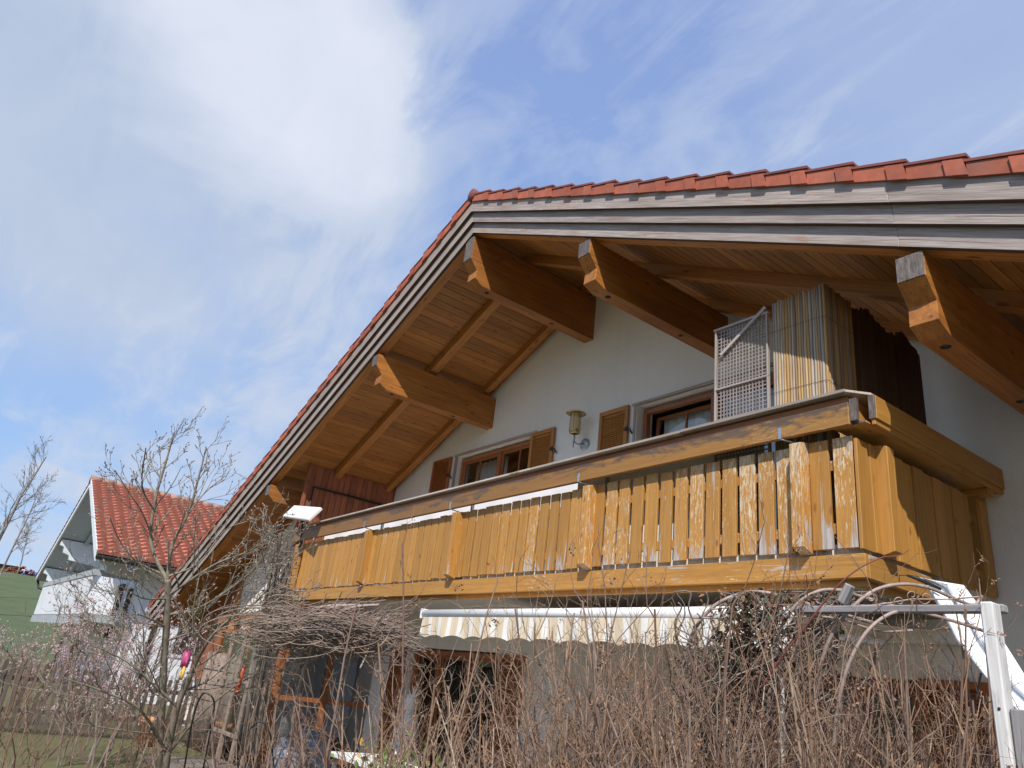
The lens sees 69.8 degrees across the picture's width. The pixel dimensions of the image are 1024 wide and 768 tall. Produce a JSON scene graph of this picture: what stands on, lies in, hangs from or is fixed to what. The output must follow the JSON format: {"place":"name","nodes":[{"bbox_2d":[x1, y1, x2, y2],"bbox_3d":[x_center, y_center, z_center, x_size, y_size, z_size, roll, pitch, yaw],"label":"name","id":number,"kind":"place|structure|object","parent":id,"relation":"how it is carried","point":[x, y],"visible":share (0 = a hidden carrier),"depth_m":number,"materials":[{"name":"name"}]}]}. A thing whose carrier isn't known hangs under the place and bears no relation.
{"place":"outdoors","nodes":[
{"label":"outdoors","id":0,"kind":"place"},
{"bbox_2d":[137,716,156,745],"bbox_3d":[-6.146,5.872,12.421,0.415,0.415,0.415,22,-27,-32],"label":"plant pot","id":1,"kind":"object","parent":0,"point":[147,737],"visible":0.19,"depth_m":12.29,"materials":[{"name":"ceramic"}]},
{"bbox_2d":[0,572,480,767],"bbox_3d":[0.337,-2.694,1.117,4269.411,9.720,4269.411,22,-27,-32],"label":"ground","id":2,"kind":"structure","parent":0,"point":[18,592],"depth_m":16.98,"materials":[{"name":"green plant"}]},
{"bbox_2d":[0,564,21,572],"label":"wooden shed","id":3,"kind":"structure","parent":2,"relation":"on","point":[6,566],"depth_m":120.26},
{"bbox_2d":[0,566,37,576],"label":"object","id":4,"kind":"object","parent":2,"relation":"on","point":[31,571],"visible":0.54,"depth_m":116.83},
{"bbox_2d":[13,521,34,573],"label":"bare tree","id":5,"kind":"object","parent":2,"relation":"on","point":[26,543],"visible":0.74,"depth_m":110.12,"materials":[{"name":"grey plant"}]},
{"bbox_2d":[0,435,60,540],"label":"bare tree","id":6,"kind":"object","parent":2,"relation":"on","point":[8,520],"visible":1,"depth_m":65.84,"materials":[{"name":"grey plant"}]},
{"bbox_2d":[0,707,62,767],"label":"tangled shrub","id":7,"kind":"object","parent":2,"relation":"on","point":[29,743],"visible":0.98,"depth_m":5.47,"materials":[{"name":"brown plant"}]},
{"bbox_2d":[0,465,65,577],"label":"bare tree","id":8,"kind":"object","parent":2,"relation":"on","point":[21,538],"visible":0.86,"depth_m":77.27,"materials":[{"name":"grey plant"}]},
{"bbox_2d":[0,610,150,726],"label":"blossoming shrub","id":9,"kind":"object","parent":2,"relation":"on","point":[30,652],"visible":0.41,"depth_m":13.21,"materials":[{"name":"brown plant"}]},
{"bbox_2d":[0,561,188,767],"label":"tangled shrub","id":10,"kind":"object","parent":2,"relation":"on","point":[26,698],"visible":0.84,"depth_m":7.10,"materials":[{"name":"brown plant"}]},
{"bbox_2d":[0,658,199,739],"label":"picket fence","id":11,"kind":"object","parent":2,"relation":"on","point":[11,676],"visible":0.33,"depth_m":12.51,"materials":[{"name":"brown wood"}]},
{"bbox_2d":[34,580,207,767],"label":"blossoming shrub","id":12,"kind":"object","parent":2,"relation":"on","point":[112,662],"visible":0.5,"depth_m":10.03,"materials":[{"name":"brown plant"}]},
{"bbox_2d":[30,475,224,706],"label":"neighbour house","id":13,"kind":"structure","parent":2,"relation":"on","point":[89,541],"depth_m":24.53,"materials":[{"name":"paint"}]},
{"bbox_2d":[103,582,128,639],"bbox_3d":[-12.999,7.432,24.080,0.059,1.820,1.120,22,-27,-32],"label":"window","id":14,"kind":"structure","parent":13,"relation":"in","point":[126,583],"depth_m":23.95,"materials":[{"name":"black glass"}]},
{"bbox_2d":[121,587,136,617],"bbox_3d":[-12.012,6.913,22.923,0.059,1.120,0.920,22,-27,-32],"label":"window","id":15,"kind":"structure","parent":13,"relation":"in","point":[127,601],"depth_m":22.79,"materials":[{"name":"white paint"}]},
{"bbox_2d":[139,629,156,679],"bbox_3d":[-10.569,7.435,21.513,0.150,2.300,0.040,22,-27,-32],"label":"window","id":16,"kind":"structure","parent":13,"relation":"in","point":[149,640],"depth_m":21.41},
{"bbox_2d":[169,626,197,658],"bbox_3d":[-9.770,7.514,22.120,0.800,1.400,0.050,22,-27,-32],"label":"window","id":17,"kind":"structure","parent":13,"relation":"in","point":[181,646],"depth_m":21.96,"materials":[{"name":"white paint"}]},
{"bbox_2d":[26,621,243,767],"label":"tangled shrub","id":18,"kind":"object","parent":2,"relation":"on","point":[122,741],"visible":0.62,"depth_m":8.68,"materials":[{"name":"brown plant"}]},
{"bbox_2d":[0,654,287,767],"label":"tangled shrub","id":19,"kind":"object","parent":2,"relation":"on","point":[139,735],"visible":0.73,"depth_m":5.20,"materials":[{"name":"brown plant"}]},
{"bbox_2d":[0,506,330,767],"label":"budding tree","id":20,"kind":"object","parent":2,"relation":"on","point":[174,719],"visible":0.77,"depth_m":5.05,"materials":[{"name":"brown plant"}]},
{"bbox_2d":[179,650,190,679],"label":"garden gloves","id":21,"kind":"object","parent":20,"relation":"hanging from","point":[185,660],"visible":0.98,"depth_m":5.19,"materials":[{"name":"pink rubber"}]},
{"bbox_2d":[234,665,244,692],"bbox_3d":[-1.857,2.016,5.013,0.028,0.181,0.069,22,-27,-32],"label":"hanging ornament","id":22,"kind":"object","parent":20,"relation":"hanging from","point":[240,680],"visible":0.97,"depth_m":4.99,"materials":[{"name":"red paint"}]},
{"bbox_2d":[53,406,314,767],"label":"budding tree","id":23,"kind":"object","parent":2,"relation":"on","point":[168,614],"visible":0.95,"depth_m":6.55,"materials":[{"name":"brown plant"}]},
{"bbox_2d":[184,692,214,767],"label":"plant support","id":24,"kind":"object","parent":2,"relation":"on","point":[201,695],"visible":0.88,"depth_m":4.90,"materials":[{"name":"black metal"}]},
{"bbox_2d":[185,651,246,758],"bbox_3d":[-5.135,5.495,12.697,0.031,1.600,1.718,25,-28,-36],"label":"reed fence","id":25,"kind":"object","parent":2,"relation":"on","point":[204,723],"visible":0.47,"depth_m":12.75,"materials":[{"name":"brown wood"}]},
{"bbox_2d":[237,721,274,767],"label":"plant support","id":26,"kind":"object","parent":2,"relation":"on","point":[252,726],"visible":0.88,"depth_m":4.50,"materials":[{"name":"black metal"}]},
{"bbox_2d":[116,675,409,767],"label":"tangled shrub","id":27,"kind":"object","parent":2,"relation":"on","point":[213,740],"visible":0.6,"depth_m":4.71,"materials":[{"name":"brown plant"}]},
{"bbox_2d":[234,516,303,755],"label":"climber stems","id":28,"kind":"object","parent":2,"relation":"on","point":[248,709],"visible":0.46,"depth_m":7.71,"materials":[{"name":"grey plant"}]},
{"bbox_2d":[265,737,307,767],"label":"glazed pot","id":29,"kind":"object","parent":2,"relation":"on","point":[280,750],"visible":0.37,"depth_m":4.94,"materials":[{"name":"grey ceramic"}]},
{"bbox_2d":[297,729,330,767],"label":"glazed pot","id":30,"kind":"object","parent":2,"relation":"on","point":[312,743],"visible":0.27,"depth_m":5.14,"materials":[{"name":"blue ceramic"}]},
{"bbox_2d":[254,603,378,767],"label":"rose arch","id":31,"kind":"structure","parent":2,"relation":"on","point":[299,684],"depth_m":4.79,"materials":[{"name":"grey metal"}]},
{"bbox_2d":[198,581,437,676],"bbox_3d":[-1.261,1.600,4.838,1.630,0.678,0.838,6,-22,3],"label":"dead vine","id":32,"kind":"object","parent":31,"relation":"on","point":[332,636],"visible":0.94,"depth_m":4.63,"materials":[{"name":"brown plant"}]},
{"bbox_2d":[204,632,451,767],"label":"bare shrub","id":33,"kind":"object","parent":2,"relation":"on","point":[302,753],"visible":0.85,"depth_m":4.48,"materials":[{"name":"beige plant"}]},
{"bbox_2d":[303,585,357,767],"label":"tall shoot","id":34,"kind":"object","parent":2,"relation":"on","point":[337,698],"visible":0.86,"depth_m":4.32,"materials":[{"name":"brown plant"}]},
{"bbox_2d":[330,724,444,767],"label":"green plant","id":35,"kind":"object","parent":2,"relation":"on","point":[384,754],"visible":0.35,"depth_m":4.19,"materials":[{"name":"green plant"}]},
{"bbox_2d":[289,659,526,767],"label":"bare shrub","id":36,"kind":"object","parent":2,"relation":"on","point":[392,739],"visible":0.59,"depth_m":3.75,"materials":[{"name":"beige plant"}]},
{"bbox_2d":[392,516,434,767],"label":"tall shoot","id":37,"kind":"object","parent":2,"relation":"on","point":[403,679],"visible":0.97,"depth_m":3.32,"materials":[{"name":"brown plant"}]},
{"bbox_2d":[442,556,498,766],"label":"tall shoot","id":38,"kind":"object","parent":2,"relation":"on","point":[465,702],"visible":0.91,"depth_m":3.30,"materials":[{"name":"brown plant"}]},
{"bbox_2d":[329,617,721,767],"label":"bare shrub","id":39,"kind":"object","parent":2,"relation":"on","point":[429,731],"visible":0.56,"depth_m":3.72,"materials":[{"name":"beige plant"}]},
{"bbox_2d":[341,648,718,767],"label":"bare shrub","id":40,"kind":"object","parent":2,"relation":"on","point":[433,744],"visible":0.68,"depth_m":2.81,"materials":[{"name":"beige plant"}]},
{"bbox_2d":[369,539,729,767],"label":"bare shrub","id":41,"kind":"object","parent":2,"relation":"on","point":[383,700],"visible":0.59,"depth_m":3.14,"materials":[{"name":"beige plant"}]},
{"bbox_2d":[144,149,1023,767],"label":"chalet house","id":42,"kind":"structure","parent":2,"relation":"on","point":[502,333],"depth_m":7.56,"materials":[{"name":"brown paint"}]},
{"bbox_2d":[283,505,321,549],"bbox_3d":[-3.537,2.321,12.256,0.217,0.865,1.793,19,-25,-26],"label":"flat antenna","id":43,"kind":"object","parent":42,"relation":"attached to","point":[302,513],"visible":0.98,"depth_m":12.15,"materials":[{"name":"white paint"}]},
{"bbox_2d":[410,649,497,767],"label":"terrace door","id":44,"kind":"structure","parent":42,"relation":"in","point":[487,658],"depth_m":11.42,"materials":[{"name":"brown wood"}]},
{"bbox_2d":[459,440,529,485],"bbox_3d":[-0.161,1.642,12.247,0.336,1.070,2.200,22,-27,-32],"label":"window","id":45,"kind":"structure","parent":42,"relation":"in","point":[498,467],"depth_m":12.65,"materials":[{"name":"brown glass"}]},
{"bbox_2d":[566,410,589,450],"bbox_3d":[0.910,0.642,10.412,0.344,0.555,0.288,22,-27,-32],"label":"wall lamp","id":46,"kind":"object","parent":42,"relation":"attached to","point":[575,423],"visible":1,"depth_m":10.38,"materials":[{"name":"metal"}]},
{"bbox_2d":[420,601,959,652],"bbox_3d":[1.270,2.334,6.944,2.333,0.506,5.030,22,-27,-32],"label":"awning","id":47,"kind":"object","parent":42,"relation":"attached to","point":[446,622],"visible":0.57,"depth_m":6.05,"materials":[{"name":"white fabric"}]},
{"bbox_2d":[643,374,778,551],"bbox_3d":[2.411,1.262,8.649,0.336,2.420,2.160,22,-27,-32],"label":"window","id":48,"kind":"structure","parent":42,"relation":"in","point":[701,415],"depth_m":9.38,"materials":[{"name":"brown glass"}]},
{"bbox_2d":[713,306,771,551],"bbox_3d":[1.853,0.339,5.942,0.053,2.006,0.550,22,-27,-32],"label":"lattice trellis","id":49,"kind":"object","parent":42,"relation":"attached to","point":[761,314],"visible":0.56,"depth_m":6.11,"materials":[{"name":"grey wood"}]},
{"bbox_2d":[771,283,926,548],"bbox_3d":[2.805,0.409,6.021,1.603,2.156,0.512,22,-27,-32],"label":"bamboo screen","id":50,"kind":"object","parent":42,"relation":"attached to","point":[860,349],"visible":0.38,"depth_m":5.85,"materials":[{"name":"wood"}]},
{"bbox_2d":[801,677,923,767],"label":"window","id":51,"kind":"structure","parent":42,"relation":"in","point":[915,689],"depth_m":6.38,"materials":[{"name":"brown glass"}]},
{"bbox_2d":[899,574,1023,709],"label":"shade sail","id":52,"kind":"object","parent":42,"relation":"attached to","point":[979,654],"visible":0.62,"depth_m":4.14,"materials":[{"name":"white fabric"}]},
{"bbox_2d":[571,518,642,767],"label":"tall shoot","id":53,"kind":"object","parent":2,"relation":"on","point":[605,615],"visible":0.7,"depth_m":2.89,"materials":[{"name":"brown plant"}]},
{"bbox_2d":[579,529,641,760],"bbox_3d":[0.313,1.667,2.761,0.285,2.316,0.198,22,-27,-32],"label":"tall shoot","id":54,"kind":"object","parent":2,"relation":"on","point":[611,627],"visible":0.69,"depth_m":3.08,"materials":[{"name":"brown plant"}]},
{"bbox_2d":[368,526,892,767],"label":"bare shrub","id":55,"kind":"object","parent":2,"relation":"on","point":[522,745],"visible":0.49,"depth_m":2.95,"materials":[{"name":"beige plant"}]},
{"bbox_2d":[445,611,845,767],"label":"bare shrub","id":56,"kind":"object","parent":2,"relation":"on","point":[683,764],"visible":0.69,"depth_m":2.49,"materials":[{"name":"beige plant"}]},
{"bbox_2d":[440,609,1015,767],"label":"bare shrub","id":57,"kind":"object","parent":2,"relation":"on","point":[733,747],"visible":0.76,"depth_m":2.31,"materials":[{"name":"brown plant"}]},
{"bbox_2d":[473,529,1023,767],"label":"bare shrub","id":58,"kind":"object","parent":2,"relation":"on","point":[858,736],"visible":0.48,"depth_m":2.56,"materials":[{"name":"brown plant"}]},
{"bbox_2d":[704,531,801,766],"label":"tall shoot","id":59,"kind":"object","parent":2,"relation":"on","point":[757,687],"visible":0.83,"depth_m":2.67,"materials":[{"name":"brown plant"}]},
{"bbox_2d":[515,490,996,767],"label":"bare shrub","id":60,"kind":"object","parent":2,"relation":"on","point":[653,671],"visible":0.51,"depth_m":2.70,"materials":[{"name":"brown plant"}]},
{"bbox_2d":[589,558,1022,767],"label":"bare shrub","id":61,"kind":"object","parent":2,"relation":"on","point":[809,745],"visible":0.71,"depth_m":2.25,"materials":[{"name":"beige plant"}]},
{"bbox_2d":[761,549,909,688],"bbox_3d":[1.092,0.791,2.483,0.489,0.495,0.047,-3,-24,23],"label":"bramble stem","id":62,"kind":"object","parent":61,"relation":"attached to","point":[796,637],"visible":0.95,"depth_m":2.50,"materials":[{"name":"brown plant"}]},
{"bbox_2d":[661,531,1023,767],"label":"bare shrub","id":63,"kind":"object","parent":2,"relation":"on","point":[897,731],"visible":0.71,"depth_m":2.39,"materials":[{"name":"brown plant"}]},
{"bbox_2d":[794,615,995,767],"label":"bare shrub","id":64,"kind":"object","parent":2,"relation":"on","point":[939,735],"visible":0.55,"depth_m":2.36,"materials":[{"name":"beige plant"}]},
{"bbox_2d":[780,583,1023,767],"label":"timber pergola","id":65,"kind":"object","parent":2,"relation":"on","point":[1009,723],"visible":0.9,"depth_m":2.22,"materials":[{"name":"white wood"}]},
{"bbox_2d":[669,586,902,766],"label":"ivy vine","id":66,"kind":"object","parent":65,"relation":"attached to","point":[744,628],"visible":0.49,"depth_m":2.83,"materials":[{"name":"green plant"}]},
{"bbox_2d":[679,588,893,758],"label":"rose arch","id":67,"kind":"structure","parent":65,"relation":"attached to","point":[707,612],"depth_m":2.90,"materials":[{"name":"grey metal"}]},
{"bbox_2d":[776,582,983,767],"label":"rose arch","id":68,"kind":"structure","parent":65,"relation":"attached to","point":[867,630],"depth_m":2.70,"materials":[{"name":"grey metal"}]},
{"bbox_2d":[924,555,987,765],"bbox_3d":[1.411,1.607,2.147,0.210,2.209,0.283,-2,-24,21],"label":"tall shoot","id":69,"kind":"object","parent":2,"relation":"on","point":[969,697],"visible":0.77,"depth_m":2.44,"materials":[{"name":"brown plant"}]},
{"bbox_2d":[943,588,1006,766],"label":"tall shoot","id":70,"kind":"object","parent":2,"relation":"on","point":[965,673],"visible":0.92,"depth_m":2.23,"materials":[{"name":"brown plant"}]},
{"bbox_2d":[943,551,1021,765],"bbox_3d":[1.539,1.631,2.219,0.327,2.250,0.250,-1,-24,18],"label":"tall shoot","id":71,"kind":"object","parent":2,"relation":"on","point":[992,736],"visible":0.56,"depth_m":2.49,"materials":[{"name":"brown plant"}]},
{"bbox_2d":[138,755,345,767],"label":"terrace","id":72,"kind":"structure","parent":0,"point":[190,764],"depth_m":11.08,"materials":[{"name":"stone"}]},
{"bbox_2d":[202,631,266,767],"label":"wooden fence","id":73,"kind":"object","parent":72,"relation":"on","point":[225,677],"visible":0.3,"depth_m":11.38,"materials":[{"name":"wood"}]},
{"bbox_2d":[331,751,417,767],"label":"patio table","id":74,"kind":"object","parent":72,"relation":"on","point":[348,758],"visible":0.32,"depth_m":8.75,"materials":[{"name":"white"}]},
{"bbox_2d":[393,683,420,763],"bbox_3d":[-1.560,5.242,10.892,0.386,1.510,0.412,22,-27,-32],"label":"white sculpture","id":75,"kind":"object","parent":72,"relation":"on","point":[410,695],"visible":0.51,"depth_m":10.91,"materials":[{"name":"paint"}]},
{"bbox_2d":[0,0,1023,571],"label":"sky","id":76,"kind":"structure","parent":0,"point":[206,203],"materials":[{"name":"blue"}]}
]}

